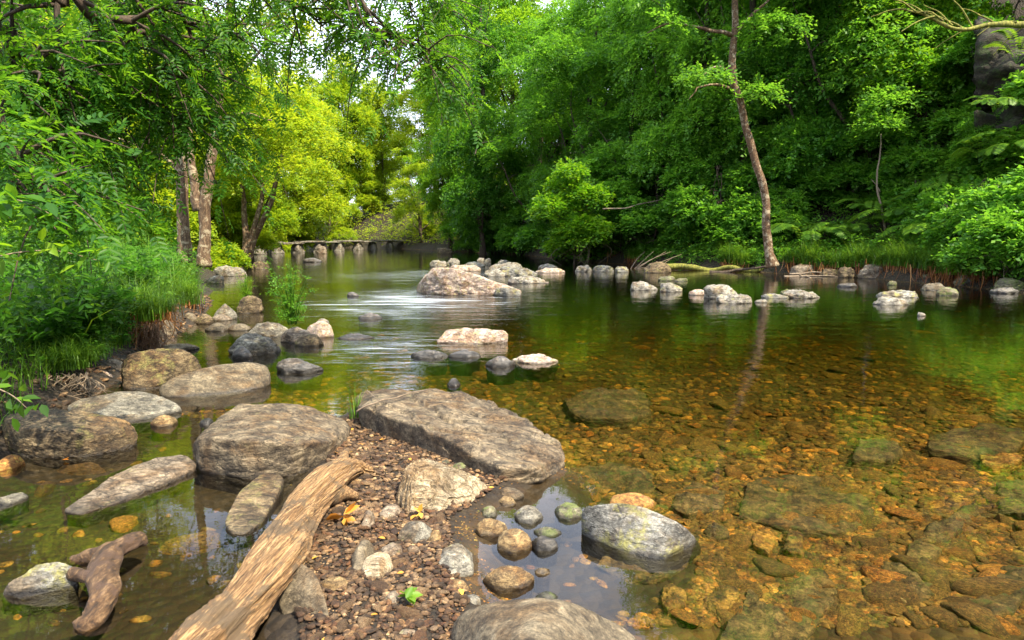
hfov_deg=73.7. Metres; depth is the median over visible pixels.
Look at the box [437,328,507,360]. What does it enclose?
rock
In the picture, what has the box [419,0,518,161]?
broadleaf tree
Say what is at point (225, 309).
river rock
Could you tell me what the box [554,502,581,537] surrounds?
river rock
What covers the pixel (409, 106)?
broadleaf tree
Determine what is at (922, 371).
submerged stone
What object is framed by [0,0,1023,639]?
ground
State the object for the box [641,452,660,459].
submerged stone
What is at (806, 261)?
grass tussock
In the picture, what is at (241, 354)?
river rock
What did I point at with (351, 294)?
river rock
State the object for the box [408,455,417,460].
pebble
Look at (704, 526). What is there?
submerged stone
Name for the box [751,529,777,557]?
submerged stone
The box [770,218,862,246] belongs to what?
fern
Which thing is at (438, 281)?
boulder
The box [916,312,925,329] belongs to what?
river rock
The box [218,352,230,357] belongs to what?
submerged stone
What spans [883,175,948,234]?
bush
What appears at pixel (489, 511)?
river rock
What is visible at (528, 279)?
river rock
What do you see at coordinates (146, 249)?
leafy plant
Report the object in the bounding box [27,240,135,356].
leafy plant
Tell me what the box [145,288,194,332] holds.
grass tussock
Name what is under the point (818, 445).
submerged stone
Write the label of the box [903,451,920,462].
submerged stone
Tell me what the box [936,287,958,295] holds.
river rock
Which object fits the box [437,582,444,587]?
pebble
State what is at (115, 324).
leafy plant
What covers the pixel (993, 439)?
submerged slab
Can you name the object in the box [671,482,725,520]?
submerged slab
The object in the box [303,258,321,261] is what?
river rock
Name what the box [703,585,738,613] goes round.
submerged stone
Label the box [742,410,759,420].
submerged stone
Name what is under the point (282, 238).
bush
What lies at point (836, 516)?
submerged stone
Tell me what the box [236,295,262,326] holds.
river rock
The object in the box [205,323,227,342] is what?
river rock
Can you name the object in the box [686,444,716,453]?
submerged stone
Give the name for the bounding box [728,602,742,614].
submerged stone
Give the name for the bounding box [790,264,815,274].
bank rock
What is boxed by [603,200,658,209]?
stick
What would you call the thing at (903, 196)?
fern
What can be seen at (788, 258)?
grass tussock
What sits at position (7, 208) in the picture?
leafy branch
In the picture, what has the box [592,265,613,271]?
river rock
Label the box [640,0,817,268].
birch tree
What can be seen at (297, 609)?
pebble
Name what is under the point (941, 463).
submerged stone
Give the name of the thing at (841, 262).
grass tussock
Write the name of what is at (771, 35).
broadleaf tree
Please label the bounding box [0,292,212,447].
shore shingle
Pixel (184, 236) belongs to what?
riverside tree
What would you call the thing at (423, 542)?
pebble
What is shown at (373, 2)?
sky
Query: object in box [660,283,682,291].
river rock
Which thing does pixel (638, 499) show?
river rock
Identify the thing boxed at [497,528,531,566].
river rock
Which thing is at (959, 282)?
bank rock
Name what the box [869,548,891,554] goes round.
submerged stone
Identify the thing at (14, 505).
flat rock
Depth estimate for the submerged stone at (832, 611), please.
2.86 m
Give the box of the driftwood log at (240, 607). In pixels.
[168,447,373,639]
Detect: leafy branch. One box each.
[0,183,72,235]
[0,227,106,276]
[0,370,48,431]
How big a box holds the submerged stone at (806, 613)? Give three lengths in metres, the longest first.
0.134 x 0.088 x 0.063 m
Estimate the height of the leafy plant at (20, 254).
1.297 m
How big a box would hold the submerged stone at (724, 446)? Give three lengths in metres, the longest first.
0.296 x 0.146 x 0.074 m
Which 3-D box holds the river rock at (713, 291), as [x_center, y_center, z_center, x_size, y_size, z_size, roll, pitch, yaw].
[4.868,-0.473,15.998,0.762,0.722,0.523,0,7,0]
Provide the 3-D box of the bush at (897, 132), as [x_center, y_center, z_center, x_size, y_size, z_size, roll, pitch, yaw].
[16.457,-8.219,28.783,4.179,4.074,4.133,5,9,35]
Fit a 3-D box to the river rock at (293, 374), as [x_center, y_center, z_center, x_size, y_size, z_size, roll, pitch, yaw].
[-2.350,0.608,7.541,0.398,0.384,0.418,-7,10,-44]
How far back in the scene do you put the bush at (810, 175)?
27.80 m
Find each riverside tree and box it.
[0,0,267,262]
[129,0,370,267]
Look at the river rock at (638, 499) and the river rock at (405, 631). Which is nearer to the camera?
the river rock at (405, 631)
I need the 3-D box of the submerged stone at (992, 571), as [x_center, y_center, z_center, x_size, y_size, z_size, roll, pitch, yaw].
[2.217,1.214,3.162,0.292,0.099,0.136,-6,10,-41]
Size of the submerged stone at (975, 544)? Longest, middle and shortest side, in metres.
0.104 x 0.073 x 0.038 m
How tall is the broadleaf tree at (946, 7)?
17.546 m
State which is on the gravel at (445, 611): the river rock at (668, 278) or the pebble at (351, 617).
the pebble at (351, 617)
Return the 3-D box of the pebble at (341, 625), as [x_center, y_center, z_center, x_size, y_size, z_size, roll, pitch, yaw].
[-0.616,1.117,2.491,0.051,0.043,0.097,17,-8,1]
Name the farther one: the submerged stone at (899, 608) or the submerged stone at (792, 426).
the submerged stone at (792, 426)
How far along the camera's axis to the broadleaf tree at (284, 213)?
52.72 m
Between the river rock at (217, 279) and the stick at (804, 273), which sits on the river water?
the stick at (804, 273)
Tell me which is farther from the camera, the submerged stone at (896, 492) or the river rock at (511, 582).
the submerged stone at (896, 492)
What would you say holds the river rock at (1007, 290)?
on the ground at (182, 592)
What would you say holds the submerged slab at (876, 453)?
on the ground at (182, 592)
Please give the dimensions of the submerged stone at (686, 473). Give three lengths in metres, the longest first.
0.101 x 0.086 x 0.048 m
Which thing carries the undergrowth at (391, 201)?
on the ground at (182, 592)
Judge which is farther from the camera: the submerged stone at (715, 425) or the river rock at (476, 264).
the river rock at (476, 264)
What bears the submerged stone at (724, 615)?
on the ground at (182, 592)
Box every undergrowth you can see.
[3,213,459,259]
[301,182,506,244]
[522,61,1023,271]
[626,230,1023,288]
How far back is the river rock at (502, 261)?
33.99 m
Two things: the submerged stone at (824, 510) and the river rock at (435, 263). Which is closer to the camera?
the submerged stone at (824, 510)
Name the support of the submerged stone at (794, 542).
on the ground at (182, 592)
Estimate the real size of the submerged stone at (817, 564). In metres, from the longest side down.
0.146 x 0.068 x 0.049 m
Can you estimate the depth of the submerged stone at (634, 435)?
5.61 m
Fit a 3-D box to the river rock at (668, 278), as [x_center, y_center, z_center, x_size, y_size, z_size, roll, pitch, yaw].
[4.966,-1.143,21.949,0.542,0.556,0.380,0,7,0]
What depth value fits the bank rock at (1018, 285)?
17.66 m
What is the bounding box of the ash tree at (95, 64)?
[0,0,525,343]
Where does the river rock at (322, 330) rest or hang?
on the ground at (182, 592)
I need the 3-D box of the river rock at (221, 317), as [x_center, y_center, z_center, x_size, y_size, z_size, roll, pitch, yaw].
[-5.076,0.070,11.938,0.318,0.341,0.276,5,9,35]
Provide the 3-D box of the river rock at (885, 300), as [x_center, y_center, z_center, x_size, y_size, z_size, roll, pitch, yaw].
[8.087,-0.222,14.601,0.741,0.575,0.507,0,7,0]
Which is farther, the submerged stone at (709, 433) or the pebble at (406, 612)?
the submerged stone at (709, 433)
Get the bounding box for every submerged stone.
[34,481,55,497]
[57,462,105,475]
[109,515,138,532]
[157,530,225,554]
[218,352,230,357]
[218,360,231,364]
[283,395,297,399]
[471,371,486,377]
[570,467,580,471]
[590,487,600,501]
[599,378,612,381]
[603,436,618,445]
[604,355,623,358]
[630,433,640,437]
[632,345,648,348]
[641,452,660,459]
[649,405,683,415]
[655,486,679,493]
[655,608,671,627]
[658,433,680,444]
[660,583,686,615]
[666,504,704,519]
[668,488,718,495]
[669,609,699,625]
[673,439,690,444]
[681,471,691,476]
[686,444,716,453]
[689,436,719,450]
[696,430,717,437]
[700,522,729,528]
[701,554,715,562]
[702,422,729,428]
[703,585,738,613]
[704,522,729,539]
[705,507,722,519]
[709,399,728,409]
[712,441,744,453]
[716,608,734,629]
[718,569,738,585]
[721,579,755,590]
[724,466,743,479]
[728,533,752,551]
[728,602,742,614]
[729,551,750,563]
[731,422,750,429]
[734,465,754,470]
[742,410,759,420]
[745,584,762,598]
[751,365,775,370]
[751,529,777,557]
[752,557,796,577]
[758,477,769,483]
[759,351,772,354]
[772,454,788,463]
[777,554,815,574]
[779,511,798,520]
[779,585,790,588]
[782,529,804,558]
[784,421,807,432]
[788,432,806,440]
[789,607,816,618]
[790,606,801,621]
[807,594,822,598]
[811,560,823,568]
[813,443,826,446]
[813,502,863,514]
[818,457,832,465]
[819,475,841,488]
[821,372,845,378]
[825,367,849,373]
[825,509,861,523]
[827,606,838,614]
[831,486,868,493]
[835,604,869,636]
[837,591,857,603]
[840,361,853,364]
[851,470,891,479]
[851,536,864,544]
[852,357,876,361]
[854,513,882,528]
[858,537,889,549]
[860,565,906,582]
[862,581,920,606]
[868,546,892,558]
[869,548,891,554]
[873,520,886,530]
[877,383,888,386]
[880,505,895,511]
[880,600,895,606]
[883,602,907,613]
[884,485,902,498]
[884,508,924,521]
[889,554,938,565]
[894,537,908,545]
[902,550,937,564]
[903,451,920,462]
[903,611,929,629]
[906,562,951,593]
[907,474,927,479]
[908,330,934,333]
[908,530,972,552]
[914,484,930,489]
[915,369,931,373]
[918,457,966,470]
[919,522,931,526]
[919,606,957,631]
[923,406,941,420]
[924,420,936,424]
[927,563,964,579]
[929,585,948,600]
[935,545,976,562]
[937,508,986,521]
[938,471,949,475]
[940,602,1010,639]
[942,596,979,605]
[948,414,993,422]
[948,577,958,583]
[950,576,1023,596]
[958,560,973,565]
[958,616,970,627]
[961,478,974,487]
[962,524,969,533]
[970,542,982,548]
[974,521,989,523]
[975,563,1019,573]
[978,567,1000,576]
[980,453,1021,475]
[984,494,1007,503]
[995,513,1013,524]
[995,615,1021,634]
[996,479,1023,519]
[1010,530,1023,546]
[1014,521,1023,530]
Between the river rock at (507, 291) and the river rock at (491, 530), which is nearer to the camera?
the river rock at (491, 530)
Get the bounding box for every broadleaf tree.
[0,3,127,168]
[0,12,117,217]
[2,0,86,217]
[32,24,146,204]
[121,0,209,190]
[137,7,267,214]
[185,3,318,261]
[195,33,282,230]
[250,98,305,252]
[264,81,358,243]
[286,71,361,238]
[304,151,360,247]
[312,48,390,218]
[341,73,416,206]
[349,98,394,210]
[383,130,420,203]
[384,125,441,242]
[387,65,461,188]
[407,15,494,250]
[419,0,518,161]
[427,0,533,253]
[447,0,579,209]
[474,15,608,249]
[505,0,611,180]
[509,0,652,230]
[546,0,671,176]
[565,0,685,248]
[599,0,688,173]
[599,0,761,193]
[617,0,776,227]
[638,0,749,76]
[648,0,848,196]
[655,0,787,175]
[717,0,902,202]
[737,1,822,79]
[754,0,965,204]
[830,0,1023,148]
[862,0,1022,126]
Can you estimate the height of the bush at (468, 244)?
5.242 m
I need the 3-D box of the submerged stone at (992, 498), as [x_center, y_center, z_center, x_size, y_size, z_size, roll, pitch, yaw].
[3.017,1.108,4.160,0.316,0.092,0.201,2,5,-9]
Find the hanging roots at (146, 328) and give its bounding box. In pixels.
[120,319,166,350]
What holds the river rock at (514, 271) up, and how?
on the ground at (182, 592)
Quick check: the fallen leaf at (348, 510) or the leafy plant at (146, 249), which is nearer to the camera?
the fallen leaf at (348, 510)
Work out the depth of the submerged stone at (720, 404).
6.64 m
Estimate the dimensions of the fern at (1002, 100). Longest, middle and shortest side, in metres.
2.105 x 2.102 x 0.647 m
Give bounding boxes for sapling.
[844,74,930,230]
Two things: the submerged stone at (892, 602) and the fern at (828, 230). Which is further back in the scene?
the fern at (828, 230)
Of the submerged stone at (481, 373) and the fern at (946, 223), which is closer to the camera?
the submerged stone at (481, 373)
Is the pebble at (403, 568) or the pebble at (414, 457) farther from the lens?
the pebble at (414, 457)
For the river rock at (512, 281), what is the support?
on the ground at (182, 592)
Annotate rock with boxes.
[0,454,25,476]
[0,492,28,522]
[2,562,79,616]
[65,455,195,527]
[67,391,181,433]
[106,359,122,370]
[150,415,177,441]
[159,320,176,336]
[159,343,199,358]
[159,362,270,411]
[184,313,196,322]
[196,314,212,327]
[199,418,212,434]
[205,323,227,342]
[206,275,223,283]
[212,265,246,275]
[212,314,232,326]
[214,304,237,323]
[225,473,283,551]
[228,323,250,343]
[228,333,280,370]
[232,346,252,362]
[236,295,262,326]
[248,322,287,352]
[251,261,269,268]
[276,358,323,390]
[279,564,328,615]
[280,327,309,358]
[294,334,323,362]
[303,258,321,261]
[307,321,333,353]
[317,246,327,253]
[321,576,347,590]
[336,333,373,355]
[347,292,358,312]
[351,539,374,569]
[358,312,382,335]
[361,510,374,527]
[362,552,392,577]
[379,504,401,518]
[380,542,401,555]
[385,591,400,603]
[396,458,486,512]
[397,521,431,542]
[399,629,414,634]
[408,545,419,554]
[410,350,447,375]
[429,260,446,266]
[429,530,440,540]
[437,248,454,253]
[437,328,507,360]
[439,543,473,576]
[447,258,459,265]
[447,378,460,391]
[448,350,480,375]
[450,265,480,273]
[452,579,468,590]
[465,261,484,266]
[467,594,480,604]
[475,518,507,544]
[482,269,504,282]
[482,506,496,518]
[483,258,490,272]
[483,565,533,599]
[485,356,514,384]
[488,262,521,269]
[494,287,520,311]
[497,260,508,263]
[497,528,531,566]
[498,266,536,276]
[498,496,515,507]
[500,487,523,501]
[508,279,517,283]
[511,276,548,295]
[512,353,558,381]
[514,505,542,540]
[532,535,557,567]
[533,527,561,550]
[534,568,549,593]
[535,268,564,272]
[535,591,557,598]
[538,263,557,269]
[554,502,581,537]
[575,265,591,271]
[581,503,700,573]
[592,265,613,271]
[609,492,655,510]
[615,266,628,272]
[630,281,657,302]
[644,261,670,272]
[658,276,674,280]
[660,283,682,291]
[674,278,687,281]
[688,289,703,310]
[703,284,736,308]
[716,293,752,319]
[753,299,766,318]
[761,293,788,314]
[783,289,819,313]
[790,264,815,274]
[819,268,837,276]
[837,267,857,277]
[837,283,856,286]
[857,264,885,278]
[872,296,908,321]
[876,290,918,297]
[887,281,896,284]
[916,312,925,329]
[920,283,944,290]
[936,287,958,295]
[953,275,969,285]
[989,287,1018,293]
[993,277,1023,290]
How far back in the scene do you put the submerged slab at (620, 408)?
6.25 m
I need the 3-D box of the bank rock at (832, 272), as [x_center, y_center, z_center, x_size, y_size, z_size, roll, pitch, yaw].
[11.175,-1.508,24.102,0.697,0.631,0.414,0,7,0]
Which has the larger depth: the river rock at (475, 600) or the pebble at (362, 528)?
the pebble at (362, 528)
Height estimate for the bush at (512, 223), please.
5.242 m
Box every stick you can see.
[356,389,426,411]
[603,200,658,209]
[784,275,837,276]
[789,271,837,274]
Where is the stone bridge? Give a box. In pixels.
[254,240,411,254]
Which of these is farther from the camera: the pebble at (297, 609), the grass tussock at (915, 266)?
the grass tussock at (915, 266)
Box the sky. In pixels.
[193,0,608,209]
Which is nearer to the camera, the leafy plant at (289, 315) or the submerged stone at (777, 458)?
the submerged stone at (777, 458)
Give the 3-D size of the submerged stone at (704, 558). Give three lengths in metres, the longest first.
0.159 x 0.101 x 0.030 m
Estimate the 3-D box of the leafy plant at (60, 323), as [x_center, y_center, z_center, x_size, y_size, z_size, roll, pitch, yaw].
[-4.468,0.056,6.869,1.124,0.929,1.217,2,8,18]
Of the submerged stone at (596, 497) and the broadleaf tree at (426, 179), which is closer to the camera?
the submerged stone at (596, 497)
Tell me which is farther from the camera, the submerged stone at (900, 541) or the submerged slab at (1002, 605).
the submerged stone at (900, 541)
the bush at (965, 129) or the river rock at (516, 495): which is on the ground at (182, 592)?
the river rock at (516, 495)
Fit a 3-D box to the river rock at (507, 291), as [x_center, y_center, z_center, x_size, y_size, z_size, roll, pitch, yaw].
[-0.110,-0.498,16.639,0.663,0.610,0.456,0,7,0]
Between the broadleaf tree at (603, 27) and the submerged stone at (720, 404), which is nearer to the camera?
the submerged stone at (720, 404)
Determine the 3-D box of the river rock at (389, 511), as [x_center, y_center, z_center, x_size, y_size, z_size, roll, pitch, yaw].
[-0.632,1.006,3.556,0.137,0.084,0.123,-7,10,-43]
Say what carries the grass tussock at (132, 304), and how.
on the ground at (182, 592)
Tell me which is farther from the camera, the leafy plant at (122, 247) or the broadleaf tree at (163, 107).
the broadleaf tree at (163, 107)
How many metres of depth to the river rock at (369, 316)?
12.01 m
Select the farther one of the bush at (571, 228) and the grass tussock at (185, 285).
the bush at (571, 228)
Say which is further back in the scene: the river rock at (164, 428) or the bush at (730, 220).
the bush at (730, 220)
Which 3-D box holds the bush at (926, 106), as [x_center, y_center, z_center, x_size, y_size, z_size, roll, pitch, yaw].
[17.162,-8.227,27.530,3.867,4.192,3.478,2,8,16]
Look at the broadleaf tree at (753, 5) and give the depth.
29.96 m
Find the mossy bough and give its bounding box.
[871,0,1023,54]
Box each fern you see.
[551,237,611,264]
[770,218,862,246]
[799,222,878,245]
[808,214,896,239]
[833,195,900,216]
[847,207,931,229]
[878,167,953,184]
[878,222,931,238]
[879,194,916,207]
[912,171,981,187]
[923,181,957,188]
[932,218,965,233]
[948,131,1017,161]
[963,92,1023,114]
[969,137,1023,159]
[983,28,1023,63]
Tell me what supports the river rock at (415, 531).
on the gravel at (445, 611)
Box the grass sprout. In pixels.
[342,386,363,419]
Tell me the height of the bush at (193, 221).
4.368 m
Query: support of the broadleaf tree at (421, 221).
on the ground at (182, 592)
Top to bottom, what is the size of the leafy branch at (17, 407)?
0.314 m
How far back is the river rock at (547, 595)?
2.83 m
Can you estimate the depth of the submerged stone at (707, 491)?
4.17 m
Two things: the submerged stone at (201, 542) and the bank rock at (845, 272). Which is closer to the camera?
the submerged stone at (201, 542)
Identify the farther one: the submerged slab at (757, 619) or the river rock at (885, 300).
the river rock at (885, 300)
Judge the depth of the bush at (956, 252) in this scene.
18.09 m
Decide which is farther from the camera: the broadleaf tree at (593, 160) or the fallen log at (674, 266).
the broadleaf tree at (593, 160)
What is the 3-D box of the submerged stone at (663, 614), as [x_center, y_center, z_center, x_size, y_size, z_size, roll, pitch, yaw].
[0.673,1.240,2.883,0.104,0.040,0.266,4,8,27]
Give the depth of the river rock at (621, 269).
26.58 m
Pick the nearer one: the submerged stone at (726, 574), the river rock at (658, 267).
the submerged stone at (726, 574)
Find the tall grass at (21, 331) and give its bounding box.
[0,240,216,424]
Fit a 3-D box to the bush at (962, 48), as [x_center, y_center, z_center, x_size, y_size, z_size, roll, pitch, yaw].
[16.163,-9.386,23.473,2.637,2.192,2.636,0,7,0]
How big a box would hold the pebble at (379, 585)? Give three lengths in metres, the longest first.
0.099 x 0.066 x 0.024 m
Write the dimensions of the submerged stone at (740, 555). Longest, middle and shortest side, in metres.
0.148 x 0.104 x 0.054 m
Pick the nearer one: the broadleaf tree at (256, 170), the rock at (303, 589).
the rock at (303, 589)
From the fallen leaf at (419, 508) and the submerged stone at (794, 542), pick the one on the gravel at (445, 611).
the fallen leaf at (419, 508)
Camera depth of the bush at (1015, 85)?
21.20 m
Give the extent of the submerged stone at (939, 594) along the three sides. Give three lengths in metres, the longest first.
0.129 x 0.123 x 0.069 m
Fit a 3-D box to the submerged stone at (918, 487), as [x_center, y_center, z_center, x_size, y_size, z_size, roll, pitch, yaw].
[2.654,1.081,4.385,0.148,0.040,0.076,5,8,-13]
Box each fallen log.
[668,263,764,271]
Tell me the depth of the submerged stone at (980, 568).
3.27 m
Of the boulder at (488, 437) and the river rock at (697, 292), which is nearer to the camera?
the boulder at (488, 437)
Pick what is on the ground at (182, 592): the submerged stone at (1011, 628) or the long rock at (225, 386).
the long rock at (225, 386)
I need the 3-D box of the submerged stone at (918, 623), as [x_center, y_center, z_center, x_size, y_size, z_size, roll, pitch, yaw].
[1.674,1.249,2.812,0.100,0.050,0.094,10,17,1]
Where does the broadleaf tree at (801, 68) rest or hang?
on the ground at (182, 592)
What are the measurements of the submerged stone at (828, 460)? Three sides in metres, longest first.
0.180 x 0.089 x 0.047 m
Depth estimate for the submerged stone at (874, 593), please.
2.97 m
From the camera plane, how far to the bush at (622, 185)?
33.95 m
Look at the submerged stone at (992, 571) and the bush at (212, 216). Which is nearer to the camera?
the submerged stone at (992, 571)
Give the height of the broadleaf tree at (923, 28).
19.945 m
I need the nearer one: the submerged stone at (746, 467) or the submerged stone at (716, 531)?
the submerged stone at (716, 531)
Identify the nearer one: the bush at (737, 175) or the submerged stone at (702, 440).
the submerged stone at (702, 440)
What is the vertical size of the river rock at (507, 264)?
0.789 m
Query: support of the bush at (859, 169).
on the ground at (182, 592)
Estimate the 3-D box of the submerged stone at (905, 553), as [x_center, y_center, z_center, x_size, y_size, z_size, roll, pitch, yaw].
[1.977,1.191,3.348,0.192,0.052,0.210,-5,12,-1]
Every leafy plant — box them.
[0,227,71,291]
[0,228,24,255]
[0,281,137,368]
[1,225,41,284]
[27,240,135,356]
[69,259,150,301]
[81,260,151,345]
[88,255,165,290]
[90,233,141,278]
[120,229,177,284]
[141,231,182,275]
[236,273,255,297]
[261,256,318,324]
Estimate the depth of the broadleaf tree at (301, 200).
60.67 m
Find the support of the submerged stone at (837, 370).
on the ground at (182, 592)
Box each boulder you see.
[2,408,137,468]
[121,348,201,395]
[193,403,350,494]
[354,388,564,484]
[416,267,520,309]
[451,598,636,639]
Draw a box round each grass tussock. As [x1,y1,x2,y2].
[10,331,119,372]
[78,339,120,361]
[101,281,167,337]
[105,272,191,348]
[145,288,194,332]
[169,271,217,313]
[604,237,629,261]
[619,245,649,263]
[709,239,752,265]
[729,245,757,269]
[773,247,813,272]
[781,237,856,267]
[799,245,842,274]
[818,249,857,271]
[829,238,884,273]
[834,237,874,255]
[852,242,886,272]
[856,234,931,278]
[857,233,903,250]
[864,247,897,275]
[872,241,933,282]
[888,236,942,281]
[898,248,933,282]
[919,247,953,282]
[925,256,965,285]
[948,255,991,286]
[963,258,1014,288]
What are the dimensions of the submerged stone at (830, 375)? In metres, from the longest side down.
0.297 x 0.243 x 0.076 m
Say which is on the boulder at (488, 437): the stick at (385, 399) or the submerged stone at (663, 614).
the stick at (385, 399)
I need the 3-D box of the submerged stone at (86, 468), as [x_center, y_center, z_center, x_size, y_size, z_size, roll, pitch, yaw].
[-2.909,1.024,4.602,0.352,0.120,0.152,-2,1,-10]
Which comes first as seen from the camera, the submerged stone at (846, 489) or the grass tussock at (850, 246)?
the submerged stone at (846, 489)
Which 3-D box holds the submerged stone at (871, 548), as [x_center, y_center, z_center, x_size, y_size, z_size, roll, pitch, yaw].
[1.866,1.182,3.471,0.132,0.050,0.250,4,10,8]
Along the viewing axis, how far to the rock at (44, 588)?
2.88 m
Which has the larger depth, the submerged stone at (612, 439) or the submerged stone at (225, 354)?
the submerged stone at (225, 354)
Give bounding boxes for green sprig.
[398,586,422,604]
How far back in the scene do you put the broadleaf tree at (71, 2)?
22.77 m
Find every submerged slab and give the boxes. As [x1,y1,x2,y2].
[561,387,652,428]
[579,462,655,494]
[596,532,699,584]
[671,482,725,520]
[719,567,844,639]
[739,474,873,538]
[851,438,902,468]
[876,556,937,603]
[906,500,978,560]
[926,423,1023,464]
[967,565,1023,628]
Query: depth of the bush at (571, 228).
32.16 m
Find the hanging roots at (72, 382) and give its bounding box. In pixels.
[45,372,112,399]
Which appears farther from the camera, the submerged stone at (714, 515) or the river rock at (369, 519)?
the submerged stone at (714, 515)
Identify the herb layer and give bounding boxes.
[0,233,207,370]
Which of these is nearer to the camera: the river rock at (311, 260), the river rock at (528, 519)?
the river rock at (528, 519)
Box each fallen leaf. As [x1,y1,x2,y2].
[325,501,359,525]
[410,504,422,519]
[453,462,465,469]
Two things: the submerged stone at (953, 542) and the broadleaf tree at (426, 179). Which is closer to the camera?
the submerged stone at (953, 542)
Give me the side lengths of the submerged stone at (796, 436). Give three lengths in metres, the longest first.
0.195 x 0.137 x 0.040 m
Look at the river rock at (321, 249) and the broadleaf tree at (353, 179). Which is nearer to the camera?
the river rock at (321, 249)
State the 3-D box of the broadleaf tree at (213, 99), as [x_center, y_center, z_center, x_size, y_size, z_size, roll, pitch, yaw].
[-19.358,-11.354,38.880,10.885,15.035,9.678,4,8,31]
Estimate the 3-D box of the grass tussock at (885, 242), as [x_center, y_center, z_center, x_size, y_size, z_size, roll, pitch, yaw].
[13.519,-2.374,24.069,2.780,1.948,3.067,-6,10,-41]
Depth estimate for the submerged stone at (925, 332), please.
12.34 m
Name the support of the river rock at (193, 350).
on the ground at (182, 592)
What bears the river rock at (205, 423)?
on the ground at (182, 592)
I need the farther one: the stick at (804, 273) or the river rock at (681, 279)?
the stick at (804, 273)
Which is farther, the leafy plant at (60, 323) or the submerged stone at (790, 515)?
the leafy plant at (60, 323)
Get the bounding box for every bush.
[0,203,83,251]
[84,188,176,246]
[118,158,217,247]
[171,168,236,248]
[208,239,254,271]
[211,188,282,263]
[267,222,299,250]
[284,209,316,250]
[322,187,361,227]
[351,170,390,213]
[436,197,478,251]
[473,201,521,253]
[489,187,534,254]
[511,175,576,259]
[525,156,617,264]
[558,172,612,261]
[582,157,669,253]
[610,175,679,250]
[644,152,730,247]
[667,167,760,251]
[709,204,772,243]
[715,99,805,200]
[715,189,781,244]
[740,182,818,245]
[772,154,848,207]
[778,79,854,157]
[794,145,873,216]
[813,109,902,202]
[851,81,940,151]
[856,154,939,214]
[875,109,962,187]
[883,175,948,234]
[888,82,971,147]
[890,175,988,246]
[901,77,980,183]
[916,200,979,265]
[929,103,963,146]
[929,201,1023,278]
[935,15,1017,74]
[942,152,1023,188]
[947,110,1003,152]
[950,156,1023,252]
[955,114,1023,185]
[978,64,1023,170]
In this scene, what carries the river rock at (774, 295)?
on the ground at (182, 592)
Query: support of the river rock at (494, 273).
on the ground at (182, 592)
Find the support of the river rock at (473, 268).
on the ground at (182, 592)
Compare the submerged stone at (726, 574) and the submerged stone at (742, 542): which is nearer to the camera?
the submerged stone at (726, 574)
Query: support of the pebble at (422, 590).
on the gravel at (445, 611)
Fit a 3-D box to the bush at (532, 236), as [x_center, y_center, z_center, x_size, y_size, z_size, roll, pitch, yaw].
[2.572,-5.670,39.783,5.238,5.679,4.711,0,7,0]
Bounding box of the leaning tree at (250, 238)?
[172,54,343,262]
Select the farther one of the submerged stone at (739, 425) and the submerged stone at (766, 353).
the submerged stone at (766, 353)
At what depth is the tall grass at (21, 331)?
6.76 m
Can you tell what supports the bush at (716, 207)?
on the ground at (182, 592)
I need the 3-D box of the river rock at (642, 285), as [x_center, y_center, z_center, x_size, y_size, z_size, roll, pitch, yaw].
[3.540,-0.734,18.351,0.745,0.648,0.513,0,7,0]
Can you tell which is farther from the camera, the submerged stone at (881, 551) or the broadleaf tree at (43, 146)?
the broadleaf tree at (43, 146)
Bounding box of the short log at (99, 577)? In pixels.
[66,531,147,636]
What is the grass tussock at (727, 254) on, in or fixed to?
on the ground at (182, 592)
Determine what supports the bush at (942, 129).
on the ground at (182, 592)
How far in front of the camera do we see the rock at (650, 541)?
3.28 m
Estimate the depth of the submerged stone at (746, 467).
4.69 m
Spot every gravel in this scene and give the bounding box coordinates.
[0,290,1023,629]
[295,411,507,639]
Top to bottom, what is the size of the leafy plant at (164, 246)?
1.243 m
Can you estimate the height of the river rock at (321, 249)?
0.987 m
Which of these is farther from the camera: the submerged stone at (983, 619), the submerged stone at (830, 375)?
the submerged stone at (830, 375)
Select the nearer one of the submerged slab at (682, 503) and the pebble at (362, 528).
the pebble at (362, 528)
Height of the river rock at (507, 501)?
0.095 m
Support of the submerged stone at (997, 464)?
on the ground at (182, 592)
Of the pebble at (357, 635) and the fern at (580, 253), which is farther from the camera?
the fern at (580, 253)
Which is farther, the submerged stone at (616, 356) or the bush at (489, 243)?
the bush at (489, 243)
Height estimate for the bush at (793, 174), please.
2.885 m
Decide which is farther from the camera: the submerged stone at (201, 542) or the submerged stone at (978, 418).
the submerged stone at (978, 418)
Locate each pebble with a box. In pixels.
[294,606,306,613]
[309,632,323,639]
[316,534,326,539]
[332,506,344,512]
[336,618,347,633]
[339,601,352,610]
[349,613,354,620]
[354,632,359,639]
[357,524,370,530]
[357,616,371,627]
[364,501,374,506]
[370,580,390,591]
[372,604,382,612]
[392,557,405,567]
[396,606,422,618]
[401,565,405,573]
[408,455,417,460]
[411,629,426,639]
[416,586,428,600]
[417,541,432,544]
[427,517,437,523]
[432,512,444,521]
[433,589,449,594]
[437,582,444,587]
[453,592,460,599]
[459,595,467,601]
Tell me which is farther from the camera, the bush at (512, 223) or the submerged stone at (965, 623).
the bush at (512, 223)
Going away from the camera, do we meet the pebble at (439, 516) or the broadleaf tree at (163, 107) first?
the pebble at (439, 516)
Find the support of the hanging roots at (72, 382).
hanging from the ground at (182, 592)
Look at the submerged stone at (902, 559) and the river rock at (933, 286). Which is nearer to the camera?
the submerged stone at (902, 559)
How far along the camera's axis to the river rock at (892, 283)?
19.98 m
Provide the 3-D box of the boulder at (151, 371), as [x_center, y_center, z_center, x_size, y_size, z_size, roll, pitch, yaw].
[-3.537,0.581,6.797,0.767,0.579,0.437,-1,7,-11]
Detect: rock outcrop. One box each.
[968,101,1023,162]
[969,15,1023,113]

